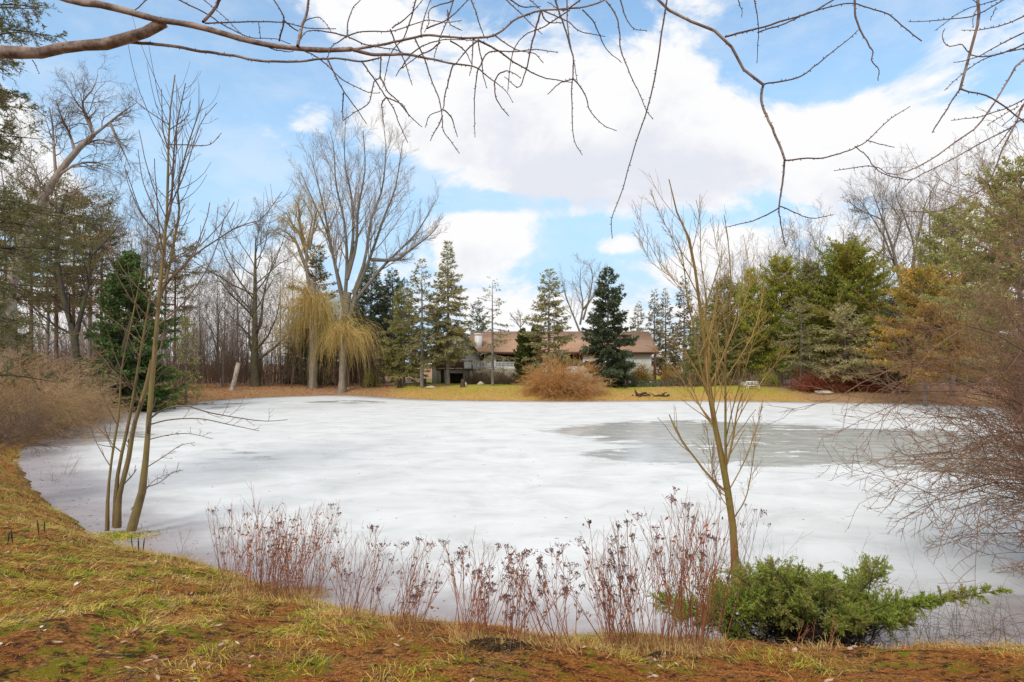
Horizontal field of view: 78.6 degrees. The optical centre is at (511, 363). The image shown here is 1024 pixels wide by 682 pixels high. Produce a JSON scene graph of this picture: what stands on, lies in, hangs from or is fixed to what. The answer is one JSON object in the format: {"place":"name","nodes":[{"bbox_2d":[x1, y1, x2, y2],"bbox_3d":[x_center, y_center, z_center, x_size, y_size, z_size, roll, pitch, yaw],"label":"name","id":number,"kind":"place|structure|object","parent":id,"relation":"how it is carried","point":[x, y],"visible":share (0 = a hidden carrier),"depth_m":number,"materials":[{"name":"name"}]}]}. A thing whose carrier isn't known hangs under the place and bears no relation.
{"place":"outdoors","nodes":[
{"label":"outdoors","id":0,"kind":"place"},
{"bbox_2d":[0,507,1022,681],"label":"fallen twigs","id":1,"kind":"object","parent":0,"point":[413,631],"depth_m":4.04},
{"bbox_2d":[0,364,1023,681],"bbox_3d":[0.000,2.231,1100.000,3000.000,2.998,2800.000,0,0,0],"label":"ground","id":2,"kind":"structure","parent":0,"point":[76,638],"depth_m":4.18,"materials":[{"name":"plant"}]},
{"bbox_2d":[0,274,55,402],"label":"spruce tree","id":3,"kind":"object","parent":2,"relation":"on","point":[29,357],"visible":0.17,"depth_m":30.43,"materials":[{"name":"green plant"}]},
{"bbox_2d":[0,331,77,400],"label":"brush shrub","id":4,"kind":"object","parent":2,"relation":"on","point":[37,370],"visible":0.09,"depth_m":29.41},
{"bbox_2d":[0,390,85,456],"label":"brush shrub","id":5,"kind":"object","parent":2,"relation":"on","point":[19,432],"visible":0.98,"depth_m":20.72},
{"bbox_2d":[0,190,90,373],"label":"pine tree","id":6,"kind":"object","parent":2,"relation":"on","point":[31,309],"visible":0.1,"depth_m":43.96,"materials":[{"name":"green plant"}]},
{"bbox_2d":[0,186,111,343],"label":"pine tree","id":7,"kind":"object","parent":2,"relation":"on","point":[49,278],"visible":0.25,"depth_m":38.36,"materials":[{"name":"green plant"}]},
{"bbox_2d":[0,347,117,446],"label":"brush shrub","id":8,"kind":"object","parent":2,"relation":"on","point":[7,394],"visible":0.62,"depth_m":24.35,"materials":[{"name":"plant"}]},
{"bbox_2d":[0,141,119,323],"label":"bare tree","id":9,"kind":"object","parent":2,"relation":"on","point":[35,198],"visible":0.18,"depth_m":46.25,"materials":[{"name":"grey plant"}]},
{"bbox_2d":[0,0,123,393],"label":"hemlock tree","id":10,"kind":"object","parent":2,"relation":"on","point":[26,208],"visible":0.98,"depth_m":12.13,"materials":[{"name":"green plant"}]},
{"bbox_2d":[2,165,124,385],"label":"pine tree","id":11,"kind":"object","parent":2,"relation":"on","point":[55,313],"visible":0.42,"depth_m":39.86,"materials":[{"name":"green plant"}]},
{"bbox_2d":[2,328,135,412],"bbox_3d":[-25.025,0.647,30.843,10.342,6.666,10.488,0,0,-39],"label":"brush shrub","id":12,"kind":"object","parent":2,"relation":"on","point":[109,379],"visible":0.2,"depth_m":31.45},
{"bbox_2d":[20,180,118,382],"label":"pine tree","id":13,"kind":"object","parent":2,"relation":"on","point":[73,312],"visible":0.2,"depth_m":47.87,"materials":[{"name":"green plant"}]},
{"bbox_2d":[0,52,144,399],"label":"leaning tree","id":14,"kind":"object","parent":2,"relation":"on","point":[60,171],"visible":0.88,"depth_m":29.93,"materials":[{"name":"brown plant"}]},
{"bbox_2d":[1,369,143,423],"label":"brush shrub","id":15,"kind":"object","parent":2,"relation":"on","point":[99,401],"visible":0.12,"depth_m":31.83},
{"bbox_2d":[0,342,146,440],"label":"brush shrub","id":16,"kind":"object","parent":2,"relation":"on","point":[72,396],"visible":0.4,"depth_m":27.61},
{"bbox_2d":[18,174,130,392],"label":"curved tree","id":17,"kind":"object","parent":2,"relation":"on","point":[66,309],"visible":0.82,"depth_m":36.90,"materials":[{"name":"brown plant"}]},
{"bbox_2d":[1,165,153,383],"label":"bare tree","id":18,"kind":"object","parent":2,"relation":"on","point":[47,336],"visible":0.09,"depth_m":51.95,"materials":[{"name":"grey plant"}]},
{"bbox_2d":[17,169,182,380],"bbox_3d":[-38.507,-7.908,59.223,12.827,20.289,11.529,0,0,8],"label":"bare tree","id":19,"kind":"object","parent":2,"relation":"on","point":[89,330],"visible":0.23,"depth_m":59.90,"materials":[{"name":"grey plant"}]},
{"bbox_2d":[43,187,157,381],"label":"pine tree","id":20,"kind":"object","parent":2,"relation":"on","point":[107,275],"visible":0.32,"depth_m":49.62,"materials":[{"name":"green plant"}]},
{"bbox_2d":[62,250,188,412],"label":"fir tree","id":21,"kind":"object","parent":2,"relation":"on","point":[116,300],"visible":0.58,"depth_m":38.83,"materials":[{"name":"green plant"}]},
{"bbox_2d":[71,524,180,542],"bbox_3d":[-6.851,2.872,10.842,2.273,0.351,1.193,0,0,0],"label":"grass hummock","id":22,"kind":"object","parent":2,"relation":"on","point":[119,536],"depth_m":10.81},
{"bbox_2d":[82,211,192,380],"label":"bare tree","id":23,"kind":"object","parent":2,"relation":"on","point":[141,256],"visible":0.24,"depth_m":58.44,"materials":[{"name":"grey plant"}]},
{"bbox_2d":[77,193,230,383],"bbox_3d":[-34.222,-7.207,58.181,14.829,18.934,11.503,0,0,0],"label":"bare tree","id":24,"kind":"object","parent":2,"relation":"on","point":[165,301],"visible":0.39,"depth_m":59.83,"materials":[{"name":"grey plant"}]},
{"bbox_2d":[92,172,231,338],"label":"bare tree","id":25,"kind":"object","parent":2,"relation":"on","point":[141,219],"visible":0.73,"depth_m":51.75,"materials":[{"name":"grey plant"}]},
{"bbox_2d":[134,217,216,387],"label":"tree","id":26,"kind":"object","parent":2,"relation":"on","point":[179,282],"visible":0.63,"depth_m":55.78,"materials":[{"name":"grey plant"}]},
{"bbox_2d":[75,16,295,530],"bbox_3d":[-5.866,-1.476,10.743,4.059,8.770,1.858,0,0,0],"label":"multi stem sapling","id":27,"kind":"object","parent":2,"relation":"on","point":[136,508],"visible":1,"depth_m":10.90,"materials":[{"name":"beige plant"}]},
{"bbox_2d":[162,316,213,404],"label":"pine tree","id":28,"kind":"object","parent":2,"relation":"on","point":[193,388],"visible":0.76,"depth_m":45.92,"materials":[{"name":"green plant"}]},
{"bbox_2d":[1,383,389,437],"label":"leaf litter","id":29,"kind":"object","parent":2,"relation":"on","point":[222,388],"visible":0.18,"depth_m":58.86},
{"bbox_2d":[18,324,388,389],"bbox_3d":[-41.670,-1.313,68.716,58.678,7.972,17.051,0,0,0],"label":"thicket","id":30,"kind":"object","parent":2,"relation":"on","point":[244,371],"visible":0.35,"depth_m":64.65,"materials":[{"name":"plant"}]},
{"bbox_2d":[172,260,252,382],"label":"bare tree","id":31,"kind":"object","parent":2,"relation":"on","point":[206,284],"visible":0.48,"depth_m":66.09,"materials":[{"name":"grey plant"}]},
{"bbox_2d":[17,280,410,377],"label":"distant woods","id":32,"kind":"object","parent":2,"relation":"on","point":[82,336],"visible":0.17,"depth_m":92.60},
{"bbox_2d":[182,265,247,386],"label":"bare tree","id":33,"kind":"object","parent":2,"relation":"on","point":[222,327],"visible":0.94,"depth_m":59.98,"materials":[{"name":"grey plant"}]},
{"bbox_2d":[185,251,271,381],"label":"bare tree","id":34,"kind":"object","parent":2,"relation":"on","point":[218,291],"visible":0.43,"depth_m":71.44,"materials":[{"name":"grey plant"}]},
{"bbox_2d":[205,499,275,585],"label":"dried perennial","id":35,"kind":"object","parent":2,"relation":"on","point":[231,538],"visible":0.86,"depth_m":6.64,"materials":[{"name":"orange plant"}]},
{"bbox_2d":[168,198,320,386],"bbox_3d":[-24.724,-7.085,61.105,13.434,18.882,11.679,0,0,20],"label":"oak tree","id":36,"kind":"object","parent":2,"relation":"on","point":[254,375],"visible":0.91,"depth_m":61.43,"materials":[{"name":"brown plant"}]},
{"bbox_2d":[218,249,298,370],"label":"bare tree","id":37,"kind":"object","parent":2,"relation":"on","point":[268,294],"visible":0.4,"depth_m":75.99,"materials":[{"name":"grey plant"}]},
{"bbox_2d":[224,484,347,599],"bbox_3d":[-2.486,2.087,7.091,1.165,1.890,3.688,0,0,-14],"label":"dried perennial","id":38,"kind":"object","parent":2,"relation":"on","point":[287,563],"visible":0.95,"depth_m":6.12,"materials":[{"name":"orange plant"}]},
{"bbox_2d":[274,322,306,383],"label":"fir tree","id":39,"kind":"object","parent":2,"relation":"on","point":[291,359],"visible":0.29,"depth_m":67.21,"materials":[{"name":"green plant"}]},
{"bbox_2d":[248,170,376,388],"bbox_3d":[-19.769,-8.171,61.761,11.802,21.413,12.381,0,0,-29],"label":"willow tree","id":40,"kind":"object","parent":2,"relation":"on","point":[308,305],"visible":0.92,"depth_m":61.71,"materials":[{"name":"yellow plant"}]},
{"bbox_2d":[286,242,338,355],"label":"cedar tree","id":41,"kind":"object","parent":2,"relation":"on","point":[314,264],"visible":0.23,"depth_m":68.78,"materials":[{"name":"green plant"}]},
{"bbox_2d":[293,298,348,384],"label":"fir tree","id":42,"kind":"object","parent":2,"relation":"on","point":[323,366],"visible":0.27,"depth_m":65.27,"materials":[{"name":"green plant"}]},
{"bbox_2d":[0,0,652,153],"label":"larch tree","id":43,"kind":"object","parent":2,"relation":"on","point":[157,24],"visible":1,"depth_m":4.00,"materials":[{"name":"brown plant"}]},
{"bbox_2d":[303,311,390,393],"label":"willow tree","id":44,"kind":"object","parent":2,"relation":"on","point":[346,335],"visible":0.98,"depth_m":60.06,"materials":[{"name":"yellow plant"}]},
{"bbox_2d":[314,523,399,619],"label":"dried perennial","id":45,"kind":"object","parent":2,"relation":"on","point":[364,567],"visible":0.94,"depth_m":4.90,"materials":[{"name":"orange plant"}]},
{"bbox_2d":[284,103,450,386],"bbox_3d":[-15.096,-12.335,64.472,17.503,29.748,10.359,0,0,0],"label":"maple tree","id":46,"kind":"object","parent":2,"relation":"on","point":[354,228],"visible":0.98,"depth_m":63.85,"materials":[{"name":"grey plant"}]},
{"bbox_2d":[349,263,401,371],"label":"fir tree","id":47,"kind":"object","parent":2,"relation":"on","point":[369,301],"visible":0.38,"depth_m":72.15,"materials":[{"name":"green plant"}]},
{"bbox_2d":[363,268,415,382],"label":"fir tree","id":48,"kind":"object","parent":2,"relation":"on","point":[385,310],"visible":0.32,"depth_m":71.39,"materials":[{"name":"green plant"}]},
{"bbox_2d":[372,284,430,386],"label":"spruce tree","id":49,"kind":"object","parent":2,"relation":"on","point":[412,371],"visible":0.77,"depth_m":62.42,"materials":[{"name":"green plant"}]},
{"bbox_2d":[371,536,467,632],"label":"dried perennial","id":50,"kind":"object","parent":2,"relation":"on","point":[418,592],"visible":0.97,"depth_m":4.74,"materials":[{"name":"orange plant"}]},
{"bbox_2d":[394,258,448,387],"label":"spruce tree","id":51,"kind":"object","parent":2,"relation":"on","point":[422,356],"visible":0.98,"depth_m":59.77,"materials":[{"name":"green plant"}]},
{"bbox_2d":[413,240,477,385],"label":"spruce tree","id":52,"kind":"object","parent":2,"relation":"on","point":[455,332],"visible":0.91,"depth_m":61.61,"materials":[{"name":"green plant"}]},
{"bbox_2d":[465,300,490,337],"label":"spruce tree","id":53,"kind":"object","parent":2,"relation":"on","point":[477,319],"visible":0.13,"depth_m":85.92,"materials":[{"name":"green plant"}]},
{"bbox_2d":[438,531,537,642],"bbox_3d":[-0.182,1.563,4.315,0.602,0.861,1.042,0,0,-11],"label":"dried perennial","id":54,"kind":"object","parent":2,"relation":"on","point":[480,593],"visible":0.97,"depth_m":4.31,"materials":[{"name":"orange plant"}]},
{"bbox_2d":[467,277,518,385],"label":"spruce tree","id":55,"kind":"object","parent":2,"relation":"on","point":[492,356],"visible":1,"depth_m":59.94,"materials":[{"name":"green plant"}]},
{"bbox_2d":[473,362,516,383],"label":"terrace","id":56,"kind":"structure","parent":2,"relation":"on","point":[510,369],"depth_m":66.45,"materials":[{"name":"white paint"}]},
{"bbox_2d":[448,637,551,654],"bbox_3d":[-0.077,1.863,4.064,0.679,0.178,0.449,0,0,0],"label":"molehill","id":57,"kind":"object","parent":2,"relation":"on","point":[487,640],"visible":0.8,"depth_m":4.01,"materials":[{"name":"soil"}]},
{"bbox_2d":[0,384,1011,461],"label":"bank grass","id":58,"kind":"structure","parent":2,"relation":"on","point":[179,401],"depth_m":51.87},
{"bbox_2d":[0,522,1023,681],"bbox_3d":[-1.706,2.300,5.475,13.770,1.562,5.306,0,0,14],"label":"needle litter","id":59,"kind":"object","parent":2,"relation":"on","point":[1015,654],"visible":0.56,"depth_m":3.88,"materials":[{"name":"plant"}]},
{"bbox_2d":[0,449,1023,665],"bbox_3d":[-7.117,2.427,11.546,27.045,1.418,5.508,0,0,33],"label":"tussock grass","id":60,"kind":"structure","parent":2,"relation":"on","point":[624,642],"depth_m":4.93,"materials":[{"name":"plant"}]},
{"bbox_2d":[512,327,531,383],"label":"arborvitae","id":61,"kind":"object","parent":2,"relation":"on","point":[522,351],"visible":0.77,"depth_m":61.63,"materials":[{"name":"green plant"}]},
{"bbox_2d":[499,549,580,650],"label":"dried perennial","id":62,"kind":"object","parent":2,"relation":"on","point":[514,608],"visible":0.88,"depth_m":4.12,"materials":[{"name":"orange plant"}]},
{"bbox_2d":[429,323,657,383],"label":"house","id":63,"kind":"structure","parent":2,"relation":"on","point":[640,349],"depth_m":70.00,"materials":[{"name":"white paint"}]},
{"bbox_2d":[501,541,588,651],"bbox_3d":[0.211,1.590,4.235,0.563,0.941,1.146,0,0,11],"label":"dried perennial","id":64,"kind":"object","parent":2,"relation":"on","point":[564,589],"visible":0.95,"depth_m":3.99,"materials":[{"name":"orange plant"}]},
{"bbox_2d":[517,268,582,378],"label":"spruce tree","id":65,"kind":"object","parent":2,"relation":"on","point":[558,328],"visible":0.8,"depth_m":60.63,"materials":[{"name":"green plant"}]},
{"bbox_2d":[510,345,615,401],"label":"dogwood shrub","id":66,"kind":"object","parent":2,"relation":"on","point":[559,384],"visible":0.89,"depth_m":51.65,"materials":[{"name":"plant"}]},
{"bbox_2d":[552,252,606,330],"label":"bare tree","id":67,"kind":"object","parent":2,"relation":"on","point":[583,307],"visible":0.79,"depth_m":95.40,"materials":[{"name":"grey plant"}]},
{"bbox_2d":[544,514,670,653],"bbox_3d":[0.654,1.548,4.341,0.766,1.117,1.177,0,0,28],"label":"dried perennial","id":68,"kind":"object","parent":2,"relation":"on","point":[606,583],"visible":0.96,"depth_m":4.45,"materials":[{"name":"orange plant"}]},
{"bbox_2d":[578,266,639,386],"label":"spruce tree","id":69,"kind":"object","parent":2,"relation":"on","point":[619,366],"visible":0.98,"depth_m":59.33,"materials":[{"name":"green plant"}]},
{"bbox_2d":[610,379,698,386],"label":"ground cover","id":70,"kind":"object","parent":2,"relation":"on","point":[658,383],"visible":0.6,"depth_m":59.81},
{"bbox_2d":[645,289,671,379],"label":"spruce tree","id":71,"kind":"object","parent":2,"relation":"on","point":[655,329],"visible":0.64,"depth_m":79.73,"materials":[{"name":"green plant"}]},
{"bbox_2d":[652,288,679,374],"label":"spruce tree","id":72,"kind":"object","parent":2,"relation":"on","point":[667,314],"visible":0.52,"depth_m":81.81,"materials":[{"name":"green plant"}]},
{"bbox_2d":[666,275,697,375],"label":"spruce tree","id":73,"kind":"object","parent":2,"relation":"on","point":[684,327],"visible":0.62,"depth_m":75.91,"materials":[{"name":"green plant"}]},
{"bbox_2d":[616,481,766,654],"bbox_3d":[1.204,1.477,4.405,1.113,1.249,0.901,0,0,-29],"label":"dried perennial","id":74,"kind":"object","parent":2,"relation":"on","point":[707,594],"visible":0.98,"depth_m":4.33,"materials":[{"name":"orange plant"}]},
{"bbox_2d":[668,316,731,386],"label":"pine tree","id":75,"kind":"object","parent":2,"relation":"on","point":[691,355],"visible":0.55,"depth_m":59.61,"materials":[{"name":"green plant"}]},
{"bbox_2d":[631,168,797,589],"bbox_3d":[2.446,0.159,7.283,1.977,4.965,1.280,0,0,-6],"label":"willow sapling","id":76,"kind":"object","parent":2,"relation":"on","point":[723,461],"visible":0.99,"depth_m":7.26,"materials":[{"name":"brown plant"}]},
{"bbox_2d":[700,275,764,384],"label":"pine tree","id":77,"kind":"object","parent":2,"relation":"on","point":[730,362],"visible":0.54,"depth_m":62.32,"materials":[{"name":"green plant"}]},
{"bbox_2d":[663,368,807,387],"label":"thicket","id":78,"kind":"object","parent":2,"relation":"on","point":[737,380],"visible":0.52,"depth_m":58.47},
{"bbox_2d":[720,266,781,379],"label":"pine tree","id":79,"kind":"object","parent":2,"relation":"on","point":[756,366],"visible":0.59,"depth_m":63.43,"materials":[{"name":"green plant"}]},
{"bbox_2d":[730,252,816,383],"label":"pine tree","id":80,"kind":"object","parent":2,"relation":"on","point":[775,284],"visible":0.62,"depth_m":61.11,"materials":[{"name":"green plant"}]},
{"bbox_2d":[726,216,824,376],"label":"bare tree","id":81,"kind":"object","parent":2,"relation":"on","point":[785,246],"visible":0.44,"depth_m":90.45,"materials":[{"name":"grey plant"}]},
{"bbox_2d":[770,295,828,389],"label":"spruce tree","id":82,"kind":"object","parent":2,"relation":"on","point":[804,354],"visible":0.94,"depth_m":53.76,"materials":[{"name":"green plant"}]},
{"bbox_2d":[777,210,827,372],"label":"bare tree","id":83,"kind":"object","parent":2,"relation":"on","point":[796,237],"visible":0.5,"depth_m":86.38,"materials":[{"name":"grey plant"}]},
{"bbox_2d":[772,257,837,379],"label":"pine tree","id":84,"kind":"object","parent":2,"relation":"on","point":[808,267],"visible":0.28,"depth_m":59.63,"materials":[{"name":"green plant"}]},
{"bbox_2d":[785,363,856,394],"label":"barberry shrub","id":85,"kind":"object","parent":2,"relation":"on","point":[821,383],"visible":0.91,"depth_m":52.07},
{"bbox_2d":[646,551,1014,647],"bbox_3d":[2.975,2.340,5.936,3.483,1.430,1.483,0,0,-7],"label":"juniper shrub","id":86,"kind":"object","parent":2,"relation":"on","point":[788,600],"visible":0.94,"depth_m":5.60,"materials":[{"name":"plant"}]},
{"bbox_2d":[778,199,888,371],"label":"bare tree","id":87,"kind":"object","parent":2,"relation":"on","point":[819,237],"visible":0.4,"depth_m":89.29,"materials":[{"name":"grey plant"}]},
{"bbox_2d":[808,300,880,391],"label":"spruce tree","id":88,"kind":"object","parent":2,"relation":"on","point":[846,359],"visible":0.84,"depth_m":51.91,"materials":[{"name":"green plant"}]},
{"bbox_2d":[784,235,906,372],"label":"pine tree","id":89,"kind":"object","parent":2,"relation":"on","point":[844,267],"visible":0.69,"depth_m":55.79,"materials":[{"name":"green plant"}]},
{"bbox_2d":[782,191,926,369],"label":"bare tree","id":90,"kind":"object","parent":2,"relation":"on","point":[854,224],"visible":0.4,"depth_m":85.79,"materials":[{"name":"grey plant"}]},
{"bbox_2d":[839,365,882,392],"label":"barberry shrub","id":91,"kind":"object","parent":2,"relation":"on","point":[853,383],"visible":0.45,"depth_m":52.34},
{"bbox_2d":[760,108,1023,627],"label":"bare shrub","id":92,"kind":"object","parent":2,"relation":"on","point":[1014,397],"visible":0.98,"depth_m":8.13,"materials":[{"name":"brown plant"}]},
{"bbox_2d":[837,148,954,284],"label":"bare tree","id":93,"kind":"object","parent":2,"relation":"on","point":[893,257],"visible":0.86,"depth_m":76.53,"materials":[{"name":"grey plant"}]},
{"bbox_2d":[863,297,933,392],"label":"pine tree","id":94,"kind":"object","parent":2,"relation":"on","point":[894,316],"visible":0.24,"depth_m":51.71,"materials":[{"name":"green plant"}]},
{"bbox_2d":[860,151,973,303],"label":"bare tree","id":95,"kind":"object","parent":2,"relation":"on","point":[877,188],"visible":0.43,"depth_m":81.40,"materials":[{"name":"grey plant"}]},
{"bbox_2d":[811,532,1023,646],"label":"dry canes","id":96,"kind":"object","parent":2,"relation":"on","point":[929,612],"visible":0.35,"depth_m":6.79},
{"bbox_2d":[856,261,1003,405],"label":"pine tree","id":97,"kind":"object","parent":2,"relation":"on","point":[902,293],"visible":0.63,"depth_m":43.47,"materials":[{"name":"green plant"}]},
{"bbox_2d":[873,132,1017,369],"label":"bare tree","id":98,"kind":"object","parent":2,"relation":"on","point":[954,179],"visible":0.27,"depth_m":80.17,"materials":[{"name":"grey plant"}]},
{"bbox_2d":[875,194,1017,396],"bbox_3d":[34.214,-5.119,47.720,9.048,15.504,9.300,0,0,0],"label":"pine tree","id":99,"kind":"object","parent":2,"relation":"on","point":[934,246],"visible":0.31,"depth_m":47.77,"materials":[{"name":"green plant"}]},
{"bbox_2d":[876,584,1018,648],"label":"dry canes","id":100,"kind":"object","parent":2,"relation":"on","point":[1000,629],"visible":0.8,"depth_m":5.79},
{"bbox_2d":[880,137,1015,377],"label":"bare tree","id":101,"kind":"object","parent":2,"relation":"on","point":[940,201],"visible":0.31,"depth_m":84.80,"materials":[{"name":"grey plant"}]},
{"bbox_2d":[913,154,1023,418],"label":"pine tree","id":102,"kind":"object","parent":2,"relation":"on","point":[994,208],"visible":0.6,"depth_m":32.13,"materials":[{"name":"green plant"}]},
{"bbox_2d":[916,564,1023,644],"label":"dry canes","id":103,"kind":"object","parent":2,"relation":"on","point":[986,618],"visible":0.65,"depth_m":6.76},
{"bbox_2d":[955,281,1017,385],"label":"fir tree","id":104,"kind":"object","parent":2,"relation":"on","point":[971,378],"visible":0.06,"depth_m":59.98,"materials":[{"name":"green plant"}]},
{"bbox_2d":[953,122,1023,380],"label":"bare tree","id":105,"kind":"object","parent":2,"relation":"on","point":[984,160],"visible":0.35,"depth_m":72.24,"materials":[{"name":"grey plant"}]},
{"bbox_2d":[0,0,1023,363],"label":"sky","id":106,"kind":"structure","parent":0,"point":[519,196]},
{"bbox_2d":[13,395,1023,648],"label":"ice","id":107,"kind":"structure","parent":0,"point":[455,473],"depth_m":14.68,"materials":[{"name":"ice"}]},
{"bbox_2d":[610,0,1023,244],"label":"bare branches","id":108,"kind":"object","parent":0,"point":[854,3],"visible":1,"depth_m":3.76,"materials":[{"name":"brown plant"}]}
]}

